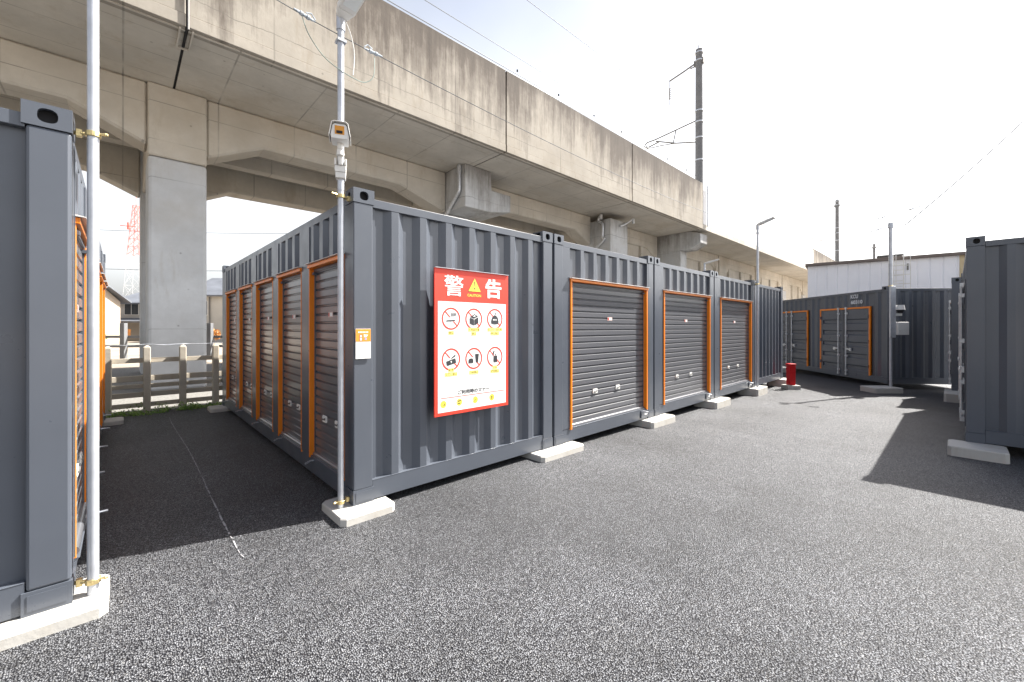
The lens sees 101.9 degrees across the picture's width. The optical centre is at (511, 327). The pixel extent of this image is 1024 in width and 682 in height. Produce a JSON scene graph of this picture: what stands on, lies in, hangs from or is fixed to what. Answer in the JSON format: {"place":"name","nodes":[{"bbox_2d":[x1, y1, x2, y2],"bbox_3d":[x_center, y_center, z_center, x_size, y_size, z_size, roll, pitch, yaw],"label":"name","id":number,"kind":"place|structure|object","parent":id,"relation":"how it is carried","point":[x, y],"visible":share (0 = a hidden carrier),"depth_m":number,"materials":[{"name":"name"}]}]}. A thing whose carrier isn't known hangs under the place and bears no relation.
{"place":"outdoors","nodes":[
{"label":"outdoors","id":0,"kind":"place"},
{"bbox_2d":[105,285,131,341],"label":"house","id":1,"kind":"structure","parent":0,"point":[114,298],"depth_m":48.24,"materials":[{"name":"paint"}]},
{"bbox_2d":[120,293,138,340],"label":"house","id":2,"kind":"structure","parent":0,"point":[129,313],"depth_m":52.50,"materials":[{"name":"stone"}]},
{"bbox_2d":[124,304,138,314],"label":"window","id":3,"kind":"structure","parent":2,"relation":"in","point":[129,309],"depth_m":52.43,"materials":[{"name":"black glass"}]},
{"bbox_2d":[105,341,221,368],"bbox_3d":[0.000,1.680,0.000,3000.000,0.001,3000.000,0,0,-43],"label":"ground","id":4,"kind":"structure","parent":0,"point":[133,352],"depth_m":26.61,"materials":[{"name":"white"}]},
{"bbox_2d":[120,197,138,293],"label":"lattice tower","id":5,"kind":"structure","parent":4,"relation":"on","point":[128,225],"depth_m":198.88,"materials":[{"name":"red metal"}]},
{"bbox_2d":[213,329,220,340],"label":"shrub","id":6,"kind":"object","parent":4,"relation":"on","point":[215,333],"visible":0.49,"depth_m":43.55,"materials":[{"name":"orange plant"}]},
{"bbox_3d":[-60.002,-4.730,37.996,1.800,12.500,0.328,0,0,-43],"label":"utility pole","id":7,"kind":"object","parent":4,"relation":"on","visible":0},
{"bbox_2d":[110,230,286,233],"bbox_3d":[-34.002,-9.480,37.996,52.002,1.842,0.040,0,0,0],"label":"distant wire","id":8,"kind":"object","parent":7,"relation":"attached to","point":[240,233],"visible":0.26,"depth_m":37.98,"materials":[{"name":"metal"}]},
{"bbox_2d":[112,363,221,416],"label":"gravel strip","id":9,"kind":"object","parent":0,"point":[121,372],"depth_m":9.23,"materials":[{"name":"grey gravel"}]},
{"bbox_2d":[105,343,221,417],"bbox_3d":[-7.957,0.917,6.140,10.405,1.247,0.165,0,0,-43],"label":"concrete fence","id":10,"kind":"object","parent":9,"relation":"on","point":[182,376],"visible":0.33,"depth_m":7.60,"materials":[{"name":"concrete"}]},
{"bbox_2d":[105,323,221,358],"bbox_3d":[-10.401,0.660,20.029,41.720,1.720,0.260,0,0,0],"label":"wire fence","id":11,"kind":"object","parent":9,"relation":"on","point":[123,336],"visible":0.12,"depth_m":19.92,"materials":[{"name":"metal"}]},
{"bbox_2d":[0,0,834,390],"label":"railway viaduct","id":12,"kind":"object","parent":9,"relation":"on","point":[202,102],"visible":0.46,"depth_m":11.47,"materials":[{"name":"concrete"}]},
{"bbox_2d":[644,44,704,182],"bbox_3d":[10.581,-11.925,27.445,0.522,11.690,4.126,0,0,-43],"label":"catenary mast","id":13,"kind":"object","parent":12,"relation":"on","point":[699,61],"visible":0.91,"depth_m":26.00,"materials":[{"name":"metal"}]},
{"bbox_2d":[387,0,819,248],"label":"overhead wire","id":14,"kind":"object","parent":13,"relation":"hanging from","point":[557,97],"visible":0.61,"depth_m":16.92,"materials":[{"name":"metal"}]},
{"bbox_2d":[404,12,815,247],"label":"overhead wire","id":15,"kind":"object","parent":13,"relation":"attached to","point":[614,131],"visible":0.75,"depth_m":19.13,"materials":[{"name":"metal"}]},
{"bbox_2d":[425,0,841,257],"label":"overhead wire","id":16,"kind":"object","parent":13,"relation":"hanging from","point":[583,97],"visible":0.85,"depth_m":22.76,"materials":[{"name":"metal"}]},
{"bbox_2d":[527,0,861,255],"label":"overhead wire","id":17,"kind":"object","parent":13,"relation":"hanging from","point":[663,101],"visible":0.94,"depth_m":25.52,"materials":[{"name":"metal"}]},
{"bbox_2d":[804,198,839,260],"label":"catenary mast","id":18,"kind":"object","parent":12,"relation":"on","point":[836,206],"visible":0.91,"depth_m":56.84,"materials":[{"name":"metal"}]},
{"bbox_2d":[862,243,875,258],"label":"catenary mast","id":19,"kind":"object","parent":12,"relation":"on","point":[874,250],"visible":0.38,"depth_m":84.66,"materials":[{"name":"metal"}]},
{"bbox_2d":[207,278,221,341],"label":"house","id":20,"kind":"structure","parent":0,"point":[214,301],"depth_m":47.00,"materials":[{"name":"stone"}]},
{"bbox_2d":[0,366,1023,681],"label":"asphalt yard","id":21,"kind":"structure","parent":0,"point":[818,526],"depth_m":2.71,"materials":[{"name":"grey asphalt"}]},
{"bbox_2d":[0,574,109,651],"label":"concrete block","id":22,"kind":"structure","parent":21,"relation":"on","point":[83,607],"depth_m":2.09,"materials":[{"name":"white concrete"}]},
{"bbox_2d":[0,98,111,621],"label":"storage container","id":23,"kind":"object","parent":22,"relation":"on","point":[43,355],"visible":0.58,"depth_m":2.12,"materials":[{"name":"grey metal"}]},
{"bbox_2d":[76,227,107,554],"bbox_3d":[-2.738,0.358,2.683,0.173,1.942,0.857,0,0,-43],"label":"roller door","id":24,"kind":"structure","parent":23,"relation":"in","point":[81,506],"depth_m":2.75,"materials":[{"name":"grey paint"}]},
{"bbox_2d":[73,0,108,595],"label":"steel pole","id":25,"kind":"object","parent":22,"relation":"on","point":[93,135],"visible":0.98,"depth_m":2.25,"materials":[{"name":"white metal"}]},
{"bbox_2d":[103,417,123,426],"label":"concrete block","id":26,"kind":"structure","parent":21,"relation":"on","point":[113,421],"depth_m":6.47,"materials":[{"name":"grey concrete"}]},
{"bbox_2d":[106,398,221,417],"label":"weeds","id":27,"kind":"object","parent":21,"relation":"on","point":[166,408],"visible":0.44,"depth_m":7.38,"materials":[{"name":"green plant"}]},
{"bbox_2d":[169,418,243,556],"bbox_3d":[-3.752,1.512,4.849,0.039,0.001,5.807,0,0,-43],"label":"chalk line","id":28,"kind":"object","parent":21,"relation":"on","point":[223,522],"visible":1,"depth_m":3.56,"materials":[{"name":"white paint"}]},
{"bbox_2d":[207,405,230,412],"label":"concrete block","id":29,"kind":"structure","parent":21,"relation":"on","point":[216,408],"depth_m":7.47,"materials":[{"name":"grey concrete"}]},
{"bbox_2d":[322,496,394,526],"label":"concrete block","id":30,"kind":"structure","parent":21,"relation":"on","point":[347,514],"depth_m":3.32,"materials":[{"name":"white concrete"}]},
{"bbox_2d":[331,0,364,507],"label":"lamp pole","id":31,"kind":"object","parent":30,"relation":"on","point":[346,10],"visible":0.99,"depth_m":3.33,"materials":[{"name":"white metal"}]},
{"bbox_2d":[277,0,336,33],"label":"aerial cable","id":32,"kind":"object","parent":31,"relation":"attached to","point":[299,13],"visible":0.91,"depth_m":3.16,"materials":[{"name":"metal"}]},
{"bbox_2d":[293,8,315,21],"bbox_3d":[-1.567,-2.373,3.143,0.034,0.065,0.163,0,0,39],"label":"cable grip","id":33,"kind":"object","parent":32,"relation":"attached to","point":[307,16],"visible":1,"depth_m":3.15,"materials":[{"name":"plastic"}]},
{"bbox_2d":[302,16,374,82],"bbox_3d":[-1.375,-2.191,3.337,0.038,0.309,0.594,0,0,44],"label":"drooping cable","id":34,"kind":"object","parent":31,"relation":"hanging from","point":[334,65],"visible":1,"depth_m":3.30,"materials":[{"name":"white plastic"}]},
{"bbox_2d":[328,120,350,180],"bbox_3d":[-1.352,-1.381,3.270,0.158,0.382,0.232,0,0,-20],"label":"security camera","id":35,"kind":"object","parent":31,"relation":"attached to","point":[339,135],"visible":1,"depth_m":3.24,"materials":[{"name":"white plastic"}]},
{"bbox_2d":[335,125,343,134],"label":"window","id":36,"kind":"structure","parent":35,"relation":"in","point":[338,129],"depth_m":3.17,"materials":[{"name":"orange plastic"}]},
{"bbox_2d":[345,21,354,74],"bbox_3d":[-1.318,-2.271,3.376,0.079,0.422,0.012,0,0,-35],"label":"lamp cable","id":37,"kind":"object","parent":31,"relation":"hanging from","point":[353,48],"visible":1,"depth_m":3.39,"materials":[{"name":"white plastic"}]},
{"bbox_2d":[344,37,754,228],"bbox_3d":[2.286,-2.295,6.729,9.976,0.177,0.007,0,0,-43],"label":"aerial cable","id":38,"kind":"object","parent":31,"relation":"attached to","point":[522,129],"visible":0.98,"depth_m":4.59,"materials":[{"name":"metal"}]},
{"bbox_2d":[364,44,382,56],"bbox_3d":[-1.186,-2.362,3.546,0.163,0.066,0.034,0,0,-43],"label":"cable grip","id":39,"kind":"object","parent":38,"relation":"attached to","point":[370,51],"visible":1,"depth_m":3.53,"materials":[{"name":"plastic"}]},
{"bbox_2d":[222,186,552,505],"bbox_3d":[-2.497,0.154,6.379,2.520,2.591,6.064,0,0,-43],"label":"storage container","id":40,"kind":"object","parent":30,"relation":"on","point":[280,342],"visible":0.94,"depth_m":4.10,"materials":[{"name":"grey metal"}]},
{"bbox_2d":[222,293,235,402],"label":"roller door","id":41,"kind":"structure","parent":40,"relation":"in","point":[232,299],"depth_m":7.32,"materials":[{"name":"grey paint"}]},
{"bbox_2d":[235,288,251,413],"bbox_3d":[-4.048,0.358,6.317,0.173,1.942,0.857,0,0,-43],"label":"roller door","id":42,"kind":"structure","parent":40,"relation":"in","point":[247,294],"depth_m":6.44,"materials":[{"name":"grey paint"}]},
{"bbox_2d":[252,282,271,426],"bbox_3d":[-3.273,0.358,5.492,0.173,1.942,0.857,0,0,-43],"label":"roller door","id":43,"kind":"structure","parent":40,"relation":"in","point":[265,416],"depth_m":5.63,"materials":[{"name":"grey paint"}]},
{"bbox_2d":[273,273,300,446],"bbox_3d":[-2.498,0.358,4.667,0.173,1.942,0.857,0,0,-43],"label":"roller door","id":44,"kind":"structure","parent":40,"relation":"in","point":[291,285],"depth_m":4.76,"materials":[{"name":"grey paint"}]},
{"bbox_2d":[305,262,337,471],"bbox_3d":[-1.723,0.358,3.841,0.173,1.942,0.857,0,0,-43],"label":"roller door","id":45,"kind":"structure","parent":40,"relation":"in","point":[326,277],"depth_m":3.96,"materials":[{"name":"grey paint"}]},
{"bbox_2d":[355,329,370,358],"bbox_3d":[-1.222,0.136,3.410,0.127,0.245,0.008,0,0,-43],"label":"notice plate","id":46,"kind":"object","parent":40,"relation":"attached to","point":[362,343],"visible":1,"depth_m":3.40,"materials":[{"name":"white plastic"}]},
{"bbox_2d":[434,267,508,417],"bbox_3d":[-0.391,0.137,4.147,0.920,1.387,0.072,0,0,-43],"label":"warning sign","id":47,"kind":"object","parent":40,"relation":"attached to","point":[470,340],"visible":1,"depth_m":4.09,"materials":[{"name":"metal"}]},
{"bbox_2d":[520,441,583,462],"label":"concrete block","id":48,"kind":"structure","parent":21,"relation":"on","point":[567,448],"depth_m":4.87,"materials":[{"name":"white concrete"}]},
{"bbox_2d":[552,234,653,445],"bbox_3d":[-0.643,0.154,8.069,2.444,2.591,6.136,0,0,-43],"label":"storage container","id":49,"kind":"object","parent":48,"relation":"on","point":[602,340],"visible":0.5,"depth_m":5.78,"materials":[{"name":"grey metal"}]},
{"bbox_2d":[572,282,647,426],"bbox_3d":[1.436,0.358,5.932,1.863,1.942,0.173,0,0,-43],"label":"roller door","id":50,"kind":"structure","parent":49,"relation":"in","point":[607,322],"depth_m":5.90,"materials":[{"name":"grey paint"}]},
{"bbox_2d":[628,413,674,428],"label":"concrete block","id":51,"kind":"structure","parent":21,"relation":"on","point":[662,419],"depth_m":6.54,"materials":[{"name":"white concrete"}]},
{"bbox_2d":[653,257,713,416],"bbox_3d":[1.157,0.154,9.760,2.444,2.591,6.136,0,0,-43],"label":"storage container","id":52,"kind":"object","parent":51,"relation":"on","point":[683,337],"visible":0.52,"depth_m":7.51,"materials":[{"name":"grey metal"}]},
{"bbox_2d":[665,293,711,402],"bbox_3d":[3.236,0.358,7.623,1.863,1.942,0.173,0,0,-43],"label":"roller door","id":53,"kind":"structure","parent":52,"relation":"in","point":[685,316],"depth_m":7.65,"materials":[{"name":"grey paint"}]},
{"bbox_2d":[703,259,718,270],"bbox_3d":[7.172,-0.462,14.951,0.526,3.963,0.140,0,0,30],"label":"lamp pole","id":54,"kind":"object","parent":21,"relation":"on","point":[704,264],"visible":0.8,"depth_m":14.97,"materials":[{"name":"grey metal"}]},
{"bbox_2d":[694,397,730,408],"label":"concrete block","id":55,"kind":"structure","parent":21,"relation":"on","point":[718,402],"depth_m":8.22,"materials":[{"name":"grey concrete"}]},
{"bbox_2d":[714,271,753,398],"bbox_3d":[2.958,0.154,11.451,2.444,2.591,6.136,0,0,-43],"label":"storage container","id":56,"kind":"object","parent":55,"relation":"on","point":[733,335],"visible":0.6,"depth_m":9.27,"materials":[{"name":"grey metal"}]},
{"bbox_2d":[722,300,752,387],"bbox_3d":[5.037,0.358,9.313,1.863,1.942,0.173,0,0,-43],"label":"roller door","id":57,"kind":"structure","parent":56,"relation":"in","point":[735,315],"depth_m":9.39,"materials":[{"name":"grey paint"}]},
{"bbox_2d":[737,385,767,395],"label":"concrete block","id":58,"kind":"structure","parent":21,"relation":"on","point":[760,390],"depth_m":9.89,"materials":[{"name":"grey concrete"}]},
{"bbox_2d":[755,216,775,386],"bbox_3d":[6.052,-0.572,9.944,0.140,4.044,0.472,0,0,-29],"label":"lamp pole","id":59,"kind":"object","parent":58,"relation":"on","point":[757,244],"visible":1,"depth_m":10.07,"materials":[{"name":"white metal"}]},
{"bbox_2d":[754,281,782,386],"bbox_3d":[4.734,0.154,13.168,2.444,2.591,6.064,0,0,-43],"label":"storage container","id":60,"kind":"object","parent":58,"relation":"on","point":[770,334],"visible":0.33,"depth_m":10.97,"materials":[{"name":"grey metal"}]},
{"bbox_2d":[767,378,785,385],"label":"concrete block","id":61,"kind":"structure","parent":21,"relation":"on","point":[778,382],"depth_m":11.59,"materials":[{"name":"grey concrete"}]},
{"bbox_2d":[781,363,800,389],"bbox_3d":[7.422,1.308,11.053,0.340,0.685,0.290,0,0,0],"label":"extinguisher stand","id":62,"kind":"object","parent":21,"relation":"on","point":[790,376],"visible":1,"depth_m":10.98,"materials":[{"name":"metal"}]},
{"bbox_2d":[783,286,951,383],"bbox_3d":[11.143,0.204,13.907,2.058,2.591,6.064,0,0,5],"label":"storage container","id":63,"kind":"object","parent":21,"relation":"on","point":[845,334],"visible":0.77,"depth_m":11.57,"materials":[{"name":"grey metal"}]},
{"bbox_2d":[783,311,789,362],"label":"door","id":64,"kind":"structure","parent":63,"relation":"in","point":[786,316],"depth_m":15.55,"materials":[{"name":"grey paint"}]},
{"bbox_2d":[790,311,806,365],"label":"door","id":65,"kind":"structure","parent":63,"relation":"in","point":[798,321],"depth_m":14.87,"materials":[{"name":"grey paint"}]},
{"bbox_2d":[820,308,842,373],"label":"door","id":66,"kind":"structure","parent":63,"relation":"in","point":[831,339],"depth_m":13.13,"materials":[{"name":"grey paint"}]},
{"bbox_2d":[843,307,868,374],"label":"door","id":67,"kind":"structure","parent":63,"relation":"in","point":[855,321],"depth_m":12.12,"materials":[{"name":"grey paint"}]},
{"bbox_2d":[860,385,902,392],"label":"concrete block","id":68,"kind":"structure","parent":21,"relation":"on","point":[877,388],"depth_m":10.36,"materials":[{"name":"grey concrete"}]},
{"bbox_2d":[871,206,919,386],"bbox_3d":[9.505,-0.744,10.450,1.070,4.509,0.480,0,0,0],"label":"utility pole","id":69,"kind":"object","parent":68,"relation":"on","point":[898,328],"visible":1,"depth_m":10.47,"materials":[{"name":"grey metal"}]},
{"bbox_2d":[805,251,965,296],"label":"warehouse","id":70,"kind":"structure","parent":21,"relation":"on","point":[939,270],"depth_m":23.86,"materials":[{"name":"metal"}]},
{"bbox_2d":[944,388,959,402],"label":"concrete block","id":71,"kind":"structure","parent":21,"relation":"on","point":[950,395],"depth_m":9.10,"materials":[{"name":"grey concrete"}]},
{"bbox_2d":[948,277,960,390],"bbox_3d":[11.473,0.154,9.199,1.506,2.591,2.496,0,0,-43],"label":"storage container","id":72,"kind":"object","parent":71,"relation":"on","point":[953,340],"visible":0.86,"depth_m":9.53,"materials":[{"name":"grey metal"}]},
{"bbox_2d":[948,300,951,384],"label":"door","id":73,"kind":"structure","parent":72,"relation":"in","point":[949,352],"depth_m":9.97,"materials":[{"name":"grey paint"}]},
{"bbox_2d":[950,303,950,381],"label":"door","id":74,"kind":"structure","parent":72,"relation":"in","point":[950,303],"depth_m":10.19,"materials":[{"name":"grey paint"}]},
{"bbox_2d":[947,439,1009,463],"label":"concrete block","id":75,"kind":"structure","parent":21,"relation":"on","point":[982,452],"depth_m":4.97,"materials":[{"name":"grey concrete"}]},
{"bbox_2d":[958,236,1023,447],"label":"storage container","id":76,"kind":"object","parent":75,"relation":"on","point":[991,346],"visible":1,"depth_m":5.15,"materials":[{"name":"grey metal"}]},
{"bbox_2d":[958,296,958,395],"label":"door","id":77,"kind":"structure","parent":76,"relation":"in","point":[958,296],"depth_m":8.13,"materials":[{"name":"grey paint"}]},
{"bbox_2d":[958,293,959,399],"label":"door","id":78,"kind":"structure","parent":76,"relation":"in","point":[958,293],"depth_m":7.89,"materials":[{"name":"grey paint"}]},
{"bbox_2d":[959,283,964,420],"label":"door","id":79,"kind":"structure","parent":76,"relation":"in","point":[962,295],"depth_m":6.09,"materials":[{"name":"grey paint"}]},
{"bbox_2d":[82,0,1023,295],"label":"sky","id":80,"kind":"structure","parent":0,"point":[877,107],"materials":[{"name":"white"}]},
{"bbox_2d":[905,120,1023,225],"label":"service wire","id":81,"kind":"object","parent":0,"point":[965,173],"visible":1,"depth_m":27.97,"materials":[{"name":"metal"}]}
]}

